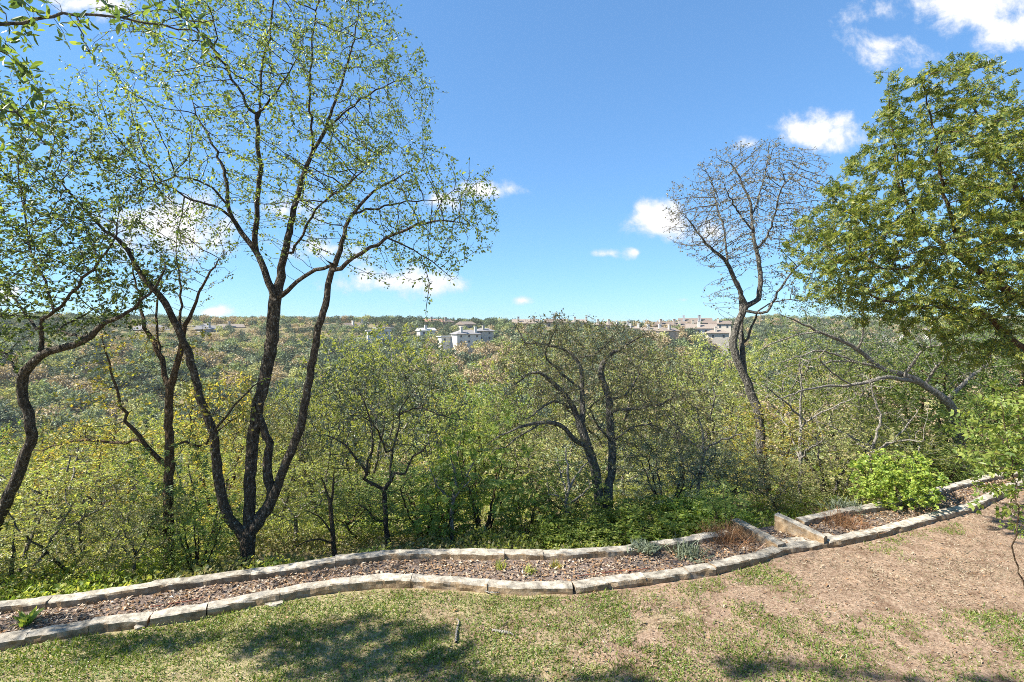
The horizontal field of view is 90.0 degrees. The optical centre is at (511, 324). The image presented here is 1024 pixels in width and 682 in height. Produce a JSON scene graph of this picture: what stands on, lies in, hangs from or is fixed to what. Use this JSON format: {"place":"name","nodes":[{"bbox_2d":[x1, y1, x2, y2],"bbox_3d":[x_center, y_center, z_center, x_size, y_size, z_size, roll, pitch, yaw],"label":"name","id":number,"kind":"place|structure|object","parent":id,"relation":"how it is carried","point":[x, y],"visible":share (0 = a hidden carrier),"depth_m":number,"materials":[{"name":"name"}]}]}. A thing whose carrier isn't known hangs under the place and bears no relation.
{"place":"outdoors","nodes":[
{"label":"outdoors","id":0,"kind":"place"},
{"bbox_2d":[0,315,1022,599],"bbox_3d":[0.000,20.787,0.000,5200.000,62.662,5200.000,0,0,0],"label":"hillside","id":1,"kind":"structure","parent":0,"point":[162,397],"depth_m":193.27,"materials":[{"name":"green plant"}]},
{"bbox_2d":[0,425,51,529],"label":"slope tree","id":2,"kind":"object","parent":1,"relation":"on","point":[4,442],"visible":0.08,"depth_m":34.52,"materials":[{"name":"green plant"}]},
{"bbox_2d":[0,418,70,531],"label":"tree","id":3,"kind":"object","parent":1,"relation":"on","point":[14,447],"visible":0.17,"depth_m":20.04,"materials":[{"name":"green plant"}]},
{"bbox_2d":[2,424,109,527],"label":"slope tree","id":4,"kind":"object","parent":1,"relation":"on","point":[76,431],"visible":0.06,"depth_m":34.43,"materials":[{"name":"green plant"}]},
{"bbox_2d":[0,465,113,597],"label":"shrub","id":5,"kind":"object","parent":1,"relation":"on","point":[26,546],"visible":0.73,"depth_m":8.92,"materials":[{"name":"green plant"}]},
{"bbox_2d":[0,454,117,564],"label":"dead tree","id":6,"kind":"object","parent":1,"relation":"on","point":[50,497],"visible":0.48,"depth_m":10.16,"materials":[{"name":"grey plant"}]},
{"bbox_2d":[0,442,134,540],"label":"tree","id":7,"kind":"object","parent":1,"relation":"on","point":[4,463],"visible":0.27,"depth_m":14.16,"materials":[{"name":"green plant"}]},
{"bbox_2d":[0,413,135,528],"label":"tree","id":8,"kind":"object","parent":1,"relation":"on","point":[46,420],"visible":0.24,"depth_m":18.60,"materials":[{"name":"green plant"}]},
{"bbox_2d":[0,451,174,595],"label":"shrub","id":9,"kind":"object","parent":1,"relation":"on","point":[78,519],"visible":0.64,"depth_m":9.32,"materials":[{"name":"green plant"}]},
{"bbox_2d":[0,73,186,530],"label":"oak tree","id":10,"kind":"object","parent":1,"relation":"on","point":[27,448],"visible":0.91,"depth_m":8.40,"materials":[{"name":"green plant"}]},
{"bbox_2d":[6,421,189,540],"bbox_3d":[-11.294,4.513,13.931,4.357,3.687,3.778,0,0,-16],"label":"shrub","id":11,"kind":"object","parent":1,"relation":"on","point":[97,453],"visible":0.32,"depth_m":13.62,"materials":[{"name":"green plant"}]},
{"bbox_2d":[71,451,177,543],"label":"tree","id":12,"kind":"object","parent":1,"relation":"on","point":[116,486],"visible":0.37,"depth_m":12.77,"materials":[{"name":"green plant"}]},
{"bbox_2d":[65,493,192,582],"bbox_3d":[-6.677,3.908,9.031,1.809,1.861,1.908,0,0,13],"label":"shrub","id":13,"kind":"object","parent":1,"relation":"on","point":[134,558],"visible":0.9,"depth_m":8.81,"materials":[{"name":"green plant"}]},
{"bbox_2d":[10,198,273,573],"bbox_3d":[-7.384,1.236,9.707,5.414,7.293,2.349,0,0,0],"label":"elm tree","id":14,"kind":"object","parent":1,"relation":"on","point":[168,465],"visible":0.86,"depth_m":9.57,"materials":[{"name":"green plant"}]},
{"bbox_2d":[75,407,211,521],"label":"tree","id":15,"kind":"object","parent":1,"relation":"on","point":[154,427],"visible":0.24,"depth_m":17.82,"materials":[{"name":"green plant"}]},
{"bbox_2d":[119,417,232,516],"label":"slope tree","id":16,"kind":"object","parent":1,"relation":"on","point":[146,456],"visible":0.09,"depth_m":38.99,"materials":[{"name":"green plant"}]},
{"bbox_2d":[140,486,242,578],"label":"shrub","id":17,"kind":"object","parent":1,"relation":"on","point":[189,550],"visible":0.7,"depth_m":9.45,"materials":[{"name":"green plant"}]},
{"bbox_2d":[119,429,298,553],"bbox_3d":[-6.984,3.988,11.919,3.320,2.901,3.315,0,0,18],"label":"shrub","id":18,"kind":"object","parent":1,"relation":"on","point":[228,473],"visible":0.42,"depth_m":11.82,"materials":[{"name":"green plant"}]},
{"bbox_2d":[160,368,285,526],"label":"tree","id":19,"kind":"object","parent":1,"relation":"on","point":[216,422],"visible":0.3,"depth_m":15.83,"materials":[{"name":"green plant"}]},
{"bbox_2d":[0,0,499,569],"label":"elm tree","id":20,"kind":"object","parent":1,"relation":"on","point":[250,528],"visible":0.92,"depth_m":9.39,"materials":[{"name":"green plant"}]},
{"bbox_2d":[192,408,314,515],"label":"slope tree","id":21,"kind":"object","parent":1,"relation":"on","point":[263,498],"visible":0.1,"depth_m":39.72,"materials":[{"name":"green plant"}]},
{"bbox_2d":[216,391,330,522],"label":"tree","id":22,"kind":"object","parent":1,"relation":"on","point":[285,413],"visible":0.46,"depth_m":14.80,"materials":[{"name":"green plant"}]},
{"bbox_2d":[209,455,366,546],"bbox_3d":[-4.773,4.088,11.308,3.069,2.136,3.296,0,0,-44],"label":"shrub","id":23,"kind":"object","parent":1,"relation":"on","point":[295,514],"visible":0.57,"depth_m":11.14,"materials":[{"name":"green plant"}]},
{"bbox_2d":[262,421,338,514],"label":"slope tree","id":24,"kind":"object","parent":1,"relation":"on","point":[299,464],"visible":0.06,"depth_m":44.70,"materials":[{"name":"green plant"}]},
{"bbox_2d":[249,370,379,519],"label":"tree","id":25,"kind":"object","parent":1,"relation":"on","point":[280,394],"visible":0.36,"depth_m":16.66,"materials":[{"name":"green plant"}]},
{"bbox_2d":[276,435,368,556],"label":"sapling","id":26,"kind":"object","parent":1,"relation":"on","point":[332,541],"visible":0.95,"depth_m":10.27,"materials":[{"name":"green plant"}]},
{"bbox_2d":[301,420,403,508],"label":"slope tree","id":27,"kind":"object","parent":1,"relation":"on","point":[354,461],"visible":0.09,"depth_m":42.83,"materials":[{"name":"green plant"}]},
{"bbox_2d":[298,470,417,542],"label":"shrub","id":28,"kind":"object","parent":1,"relation":"on","point":[346,524],"visible":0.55,"depth_m":11.38,"materials":[{"name":"green plant"}]},
{"bbox_2d":[303,335,415,509],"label":"tree","id":29,"kind":"object","parent":1,"relation":"on","point":[377,460],"visible":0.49,"depth_m":17.92,"materials":[{"name":"green plant"}]},
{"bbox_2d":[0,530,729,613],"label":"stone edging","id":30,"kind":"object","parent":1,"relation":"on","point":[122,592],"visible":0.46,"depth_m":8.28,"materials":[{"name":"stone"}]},
{"bbox_2d":[298,321,464,499],"bbox_3d":[-5.401,4.138,20.867,6.558,8.569,7.044,0,0,44],"label":"tree","id":31,"kind":"object","parent":1,"relation":"on","point":[410,349],"visible":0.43,"depth_m":20.70,"materials":[{"name":"green plant"}]},
{"bbox_2d":[296,355,474,548],"bbox_3d":[-2.589,2.713,10.717,3.705,4.194,3.698,0,0,0],"label":"oak tree","id":32,"kind":"object","parent":1,"relation":"on","point":[362,464],"visible":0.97,"depth_m":10.55,"materials":[{"name":"dark bark"},{"name":"yellow green leaf"}]},
{"bbox_2d":[355,455,487,548],"bbox_3d":[-1.933,3.998,11.428,2.955,2.057,2.952,0,0,-25],"label":"shrub","id":33,"kind":"object","parent":1,"relation":"on","point":[405,479],"visible":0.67,"depth_m":10.99,"materials":[{"name":"green plant"}]},
{"bbox_2d":[404,463,479,545],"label":"sumac shrub","id":34,"kind":"object","parent":1,"relation":"on","point":[423,500],"visible":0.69,"depth_m":10.86,"materials":[{"name":"green plant"}]},
{"bbox_2d":[436,336,451,350],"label":"house","id":35,"kind":"structure","parent":1,"relation":"on","point":[445,338],"depth_m":306.73,"materials":[{"name":"white paint"}]},
{"bbox_2d":[392,388,497,505],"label":"tree","id":36,"kind":"object","parent":1,"relation":"on","point":[476,426],"visible":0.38,"depth_m":16.90,"materials":[{"name":"green plant"}]},
{"bbox_2d":[416,374,484,485],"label":"tree","id":37,"kind":"object","parent":1,"relation":"on","point":[450,417],"visible":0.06,"depth_m":33.91,"materials":[{"name":"green plant"}]},
{"bbox_2d":[429,454,475,542],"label":"dead tree","id":38,"kind":"object","parent":1,"relation":"on","point":[452,498],"visible":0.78,"depth_m":10.86,"materials":[{"name":"grey plant"}]},
{"bbox_2d":[412,378,505,486],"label":"tree","id":39,"kind":"object","parent":1,"relation":"on","point":[468,396],"visible":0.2,"depth_m":25.85,"materials":[{"name":"green plant"}]},
{"bbox_2d":[450,327,481,353],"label":"house","id":40,"kind":"structure","parent":1,"relation":"on","point":[468,336],"depth_m":305.45,"materials":[{"name":"white paint"}]},
{"bbox_2d":[426,412,537,540],"bbox_3d":[-0.685,3.571,11.613,2.610,3.189,2.453,0,0,-17],"label":"sumac shrub","id":41,"kind":"object","parent":1,"relation":"on","point":[495,508],"visible":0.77,"depth_m":11.32,"materials":[{"name":"green plant"}]},
{"bbox_2d":[477,325,493,342],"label":"house","id":42,"kind":"structure","parent":1,"relation":"on","point":[487,334],"depth_m":317.04,"materials":[{"name":"beige paint"}]},
{"bbox_2d":[443,388,549,503],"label":"tree","id":43,"kind":"object","parent":1,"relation":"on","point":[487,466],"visible":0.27,"depth_m":18.74,"materials":[{"name":"green plant"}]},
{"bbox_2d":[0,311,1023,523],"bbox_3d":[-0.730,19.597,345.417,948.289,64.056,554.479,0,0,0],"label":"distant woodland","id":44,"kind":"object","parent":1,"relation":"on","point":[290,353],"visible":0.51,"depth_m":246.59,"materials":[{"name":"green plant"}]},
{"bbox_2d":[0,445,1023,600],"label":"ground cover","id":45,"kind":"object","parent":1,"relation":"on","point":[32,588],"visible":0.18,"depth_m":10.63,"materials":[{"name":"green plant"}]},
{"bbox_2d":[466,335,579,491],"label":"tree","id":46,"kind":"object","parent":1,"relation":"on","point":[497,389],"visible":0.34,"depth_m":21.71,"materials":[{"name":"green plant"}]},
{"bbox_2d":[492,477,564,545],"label":"sumac shrub","id":47,"kind":"object","parent":1,"relation":"on","point":[515,499],"visible":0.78,"depth_m":10.89,"materials":[{"name":"green plant"}]},
{"bbox_2d":[485,416,607,513],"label":"tree","id":48,"kind":"object","parent":1,"relation":"on","point":[537,451],"visible":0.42,"depth_m":15.69,"materials":[{"name":"green plant"}]},
{"bbox_2d":[522,456,610,526],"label":"shrub","id":49,"kind":"object","parent":1,"relation":"on","point":[552,480],"visible":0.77,"depth_m":11.13,"materials":[{"name":"green plant"}]},
{"bbox_2d":[547,446,590,520],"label":"dead tree","id":50,"kind":"object","parent":1,"relation":"on","point":[569,487],"visible":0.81,"depth_m":10.94,"materials":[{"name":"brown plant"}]},
{"bbox_2d":[527,509,628,549],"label":"shrub","id":51,"kind":"object","parent":1,"relation":"on","point":[573,531],"visible":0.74,"depth_m":10.19,"materials":[{"name":"green plant"}]},
{"bbox_2d":[518,317,671,491],"bbox_3d":[3.334,3.508,18.932,5.428,7.640,5.722,0,0,-21],"label":"tree","id":52,"kind":"object","parent":1,"relation":"on","point":[562,412],"visible":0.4,"depth_m":18.36,"materials":[{"name":"green plant"}]},
{"bbox_2d":[481,308,711,521],"bbox_3d":[1.938,2.375,11.998,5.311,5.527,4.536,0,0,0],"label":"oak tree","id":53,"kind":"object","parent":1,"relation":"on","point":[584,441],"visible":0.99,"depth_m":11.77,"materials":[{"name":"green plant"}]},
{"bbox_2d":[577,425,677,497],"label":"tree","id":54,"kind":"object","parent":1,"relation":"on","point":[621,476],"visible":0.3,"depth_m":16.51,"materials":[{"name":"green plant"}]},
{"bbox_2d":[578,495,708,545],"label":"shrub","id":55,"kind":"object","parent":1,"relation":"on","point":[626,519],"visible":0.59,"depth_m":10.79,"materials":[{"name":"green plant"}]},
{"bbox_2d":[595,345,698,477],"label":"tree","id":56,"kind":"object","parent":1,"relation":"on","point":[654,379],"visible":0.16,"depth_m":22.77,"materials":[{"name":"green plant"}]},
{"bbox_2d":[655,324,679,340],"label":"house","id":57,"kind":"structure","parent":1,"relation":"on","point":[673,333],"depth_m":301.72,"materials":[{"name":"beige paint"}]},
{"bbox_2d":[606,427,739,527],"bbox_3d":[3.863,3.830,12.567,3.118,2.686,3.429,0,0,35],"label":"shrub","id":58,"kind":"object","parent":1,"relation":"on","point":[654,486],"visible":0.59,"depth_m":12.34,"materials":[{"name":"green plant"}]},
{"bbox_2d":[614,356,754,492],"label":"tree","id":59,"kind":"object","parent":1,"relation":"on","point":[708,426],"visible":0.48,"depth_m":17.74,"materials":[{"name":"green plant"}]},
{"bbox_2d":[678,315,712,323],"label":"house","id":60,"kind":"structure","parent":1,"relation":"on","point":[699,318],"depth_m":349.81,"materials":[{"name":"grey"}]},
{"bbox_2d":[684,321,717,339],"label":"house","id":61,"kind":"structure","parent":1,"relation":"on","point":[703,328],"depth_m":301.54,"materials":[{"name":"white paint"}]},
{"bbox_2d":[646,360,759,467],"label":"slope tree","id":62,"kind":"object","parent":1,"relation":"on","point":[720,411],"visible":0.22,"depth_m":45.20,"materials":[{"name":"green plant"}]},
{"bbox_2d":[649,488,761,532],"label":"shrub","id":63,"kind":"object","parent":1,"relation":"on","point":[680,510],"visible":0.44,"depth_m":10.94,"materials":[{"name":"green plant"}]},
{"bbox_2d":[668,404,743,495],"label":"dead tree","id":64,"kind":"object","parent":1,"relation":"on","point":[705,450],"visible":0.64,"depth_m":12.27,"materials":[{"name":"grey plant"}]},
{"bbox_2d":[705,326,729,356],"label":"house","id":65,"kind":"structure","parent":1,"relation":"on","point":[720,337],"depth_m":289.31,"materials":[{"name":"beige paint"}]},
{"bbox_2d":[708,318,731,338],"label":"house","id":66,"kind":"structure","parent":1,"relation":"on","point":[724,325],"depth_m":338.80,"materials":[{"name":"beige paint"}]},
{"bbox_2d":[671,338,770,479],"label":"tree","id":67,"kind":"object","parent":1,"relation":"on","point":[700,360],"visible":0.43,"depth_m":21.68,"materials":[{"name":"green plant"}]},
{"bbox_2d":[687,478,761,528],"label":"shrub","id":68,"kind":"object","parent":1,"relation":"on","point":[720,505],"visible":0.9,"depth_m":9.94,"materials":[{"name":"green plant"}]},
{"bbox_2d":[668,439,788,506],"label":"shrub","id":69,"kind":"object","parent":1,"relation":"on","point":[736,478],"visible":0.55,"depth_m":12.89,"materials":[{"name":"green plant"}]},
{"bbox_2d":[662,137,842,496],"bbox_3d":[6.913,-0.189,14.993,4.488,10.959,4.318,0,0,42],"label":"elm tree","id":70,"kind":"object","parent":1,"relation":"on","point":[738,356],"visible":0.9,"depth_m":14.90,"materials":[{"name":"grey plant"}]},
{"bbox_2d":[718,400,826,502],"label":"shrub","id":71,"kind":"object","parent":1,"relation":"on","point":[765,411],"visible":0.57,"depth_m":14.07,"materials":[{"name":"green plant"}]},
{"bbox_2d":[730,455,834,512],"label":"shrub","id":72,"kind":"object","parent":1,"relation":"on","point":[773,500],"visible":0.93,"depth_m":12.16,"materials":[{"name":"green plant"}]},
{"bbox_2d":[721,329,858,466],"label":"tree","id":73,"kind":"object","parent":1,"relation":"on","point":[751,358],"visible":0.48,"depth_m":20.41,"materials":[{"name":"green plant"}]},
{"bbox_2d":[745,356,856,507],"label":"dead tree","id":74,"kind":"object","parent":1,"relation":"on","point":[800,455],"visible":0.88,"depth_m":12.92,"materials":[{"name":"grey plant"}]},
{"bbox_2d":[765,406,919,502],"bbox_3d":[8.400,3.530,13.345,3.383,2.715,3.605,0,0,-44],"label":"shrub","id":75,"kind":"object","parent":1,"relation":"on","point":[839,480],"visible":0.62,"depth_m":13.08,"materials":[{"name":"green plant"}]},
{"bbox_2d":[770,337,928,472],"bbox_3d":[12.287,3.168,18.851,5.055,5.444,5.047,0,0,30],"label":"tree","id":76,"kind":"object","parent":1,"relation":"on","point":[862,389],"visible":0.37,"depth_m":18.67,"materials":[{"name":"green plant"}]},
{"bbox_2d":[810,374,931,496],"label":"dead tree","id":77,"kind":"object","parent":1,"relation":"on","point":[885,444],"visible":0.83,"depth_m":13.17,"materials":[{"name":"grey plant"}]},
{"bbox_2d":[820,323,943,433],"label":"tree","id":78,"kind":"object","parent":1,"relation":"on","point":[909,408],"visible":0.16,"depth_m":23.91,"materials":[{"name":"green plant"}]},
{"bbox_2d":[750,280,1023,480],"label":"oak tree","id":79,"kind":"object","parent":1,"relation":"on","point":[942,397],"visible":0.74,"depth_m":14.54,"materials":[{"name":"green plant"}]},
{"bbox_2d":[825,393,950,472],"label":"tree","id":80,"kind":"object","parent":1,"relation":"on","point":[888,410],"visible":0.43,"depth_m":15.80,"materials":[{"name":"green plant"}]},
{"bbox_2d":[824,415,980,477],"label":"shrub","id":81,"kind":"object","parent":1,"relation":"on","point":[928,445],"visible":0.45,"depth_m":14.06,"materials":[{"name":"green plant"}]},
{"bbox_2d":[795,469,1023,525],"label":"stone edging","id":82,"kind":"object","parent":1,"relation":"on","point":[807,520],"visible":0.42,"depth_m":10.81,"materials":[{"name":"stone"}]},
{"bbox_2d":[839,334,1019,470],"bbox_3d":[14.508,2.985,18.049,5.268,5.325,5.275,0,0,43],"label":"tree","id":83,"kind":"object","parent":1,"relation":"on","point":[923,376],"visible":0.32,"depth_m":17.60,"materials":[{"name":"green plant"}]},
{"bbox_2d":[895,445,992,486],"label":"shrub","id":84,"kind":"object","parent":1,"relation":"on","point":[954,469],"visible":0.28,"depth_m":13.72,"materials":[{"name":"green plant"}]},
{"bbox_2d":[904,309,1023,463],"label":"tree","id":85,"kind":"object","parent":1,"relation":"on","point":[1002,364],"visible":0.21,"depth_m":16.80,"materials":[{"name":"green plant"}]},
{"bbox_2d":[923,380,1023,470],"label":"shrub","id":86,"kind":"object","parent":1,"relation":"on","point":[977,406],"visible":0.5,"depth_m":14.43,"materials":[{"name":"green plant"}]},
{"bbox_2d":[0,488,1023,681],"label":"lawn","id":87,"kind":"structure","parent":0,"point":[863,605],"depth_m":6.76,"materials":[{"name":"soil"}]},
{"bbox_2d":[0,0,227,228],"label":"live oak tree","id":88,"kind":"object","parent":87,"relation":"on","point":[22,67],"visible":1,"depth_m":3.24,"materials":[{"name":"green plant"}]},
{"bbox_2d":[0,480,1008,632],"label":"planting bed","id":89,"kind":"object","parent":87,"relation":"on","point":[769,529],"visible":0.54,"depth_m":8.21,"materials":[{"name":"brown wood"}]},
{"bbox_2d":[10,606,44,626],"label":"broadleaf weed","id":90,"kind":"object","parent":89,"relation":"on","point":[26,620],"visible":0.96,"depth_m":6.73,"materials":[{"name":"green plant"}]},
{"bbox_2d":[0,477,1016,633],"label":"bed leaves","id":91,"kind":"object","parent":89,"relation":"on","point":[323,577],"visible":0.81,"depth_m":8.16,"materials":[{"name":"brown plant"}]},
{"bbox_2d":[627,537,670,554],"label":"sage plant","id":92,"kind":"object","parent":89,"relation":"on","point":[649,547],"visible":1,"depth_m":8.78,"materials":[{"name":"green plant"}]},
{"bbox_2d":[653,533,713,564],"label":"sage plant","id":93,"kind":"object","parent":89,"relation":"on","point":[683,547],"visible":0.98,"depth_m":8.70,"materials":[{"name":"green plant"}]},
{"bbox_2d":[694,509,780,556],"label":"dry grass","id":94,"kind":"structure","parent":89,"relation":"on","point":[731,535],"depth_m":9.25,"materials":[{"name":"orange plant"}]},
{"bbox_2d":[818,496,865,514],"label":"sage plant","id":95,"kind":"object","parent":89,"relation":"on","point":[838,503],"visible":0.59,"depth_m":10.90,"materials":[{"name":"green plant"}]},
{"bbox_2d":[808,501,893,533],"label":"dry grass","id":96,"kind":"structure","parent":89,"relation":"on","point":[843,521],"depth_m":10.05,"materials":[{"name":"orange plant"}]},
{"bbox_2d":[847,448,951,510],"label":"shrub","id":97,"kind":"object","parent":89,"relation":"on","point":[887,480],"visible":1,"depth_m":11.11,"materials":[{"name":"green plant"}]},
{"bbox_2d":[0,478,1022,650],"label":"stone edging","id":98,"kind":"object","parent":87,"relation":"on","point":[111,623],"visible":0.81,"depth_m":7.73,"materials":[{"name":"stone"}]},
{"bbox_2d":[0,491,1023,681],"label":"fallen leaves","id":99,"kind":"object","parent":87,"relation":"on","point":[699,587],"visible":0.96,"depth_m":6.67,"materials":[{"name":"brown plant"}]},
{"bbox_2d":[124,489,1023,681],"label":"dry thatch","id":100,"kind":"object","parent":87,"relation":"on","point":[974,570],"visible":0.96,"depth_m":7.49,"materials":[{"name":"plant"}]},
{"bbox_2d":[731,518,785,547],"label":"stone block","id":101,"kind":"structure","parent":87,"relation":"on","point":[766,537],"depth_m":9.32,"materials":[{"name":"stone"}]},
{"bbox_2d":[774,513,826,543],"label":"stone block","id":102,"kind":"structure","parent":87,"relation":"on","point":[786,524],"depth_m":9.52,"materials":[{"name":"stone"}]},
{"bbox_2d":[777,50,1023,374],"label":"pistache tree","id":103,"kind":"object","parent":87,"relation":"on","point":[993,146],"visible":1,"depth_m":8.51,"materials":[{"name":"green plant"}]},
{"bbox_2d":[942,379,1023,585],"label":"shrub","id":104,"kind":"object","parent":87,"relation":"on","point":[1006,413],"visible":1,"depth_m":7.02,"materials":[{"name":"green plant"}]},
{"bbox_2d":[0,0,1023,322],"label":"sky","id":105,"kind":"structure","parent":0,"point":[585,114],"materials":[{"name":"blue"}]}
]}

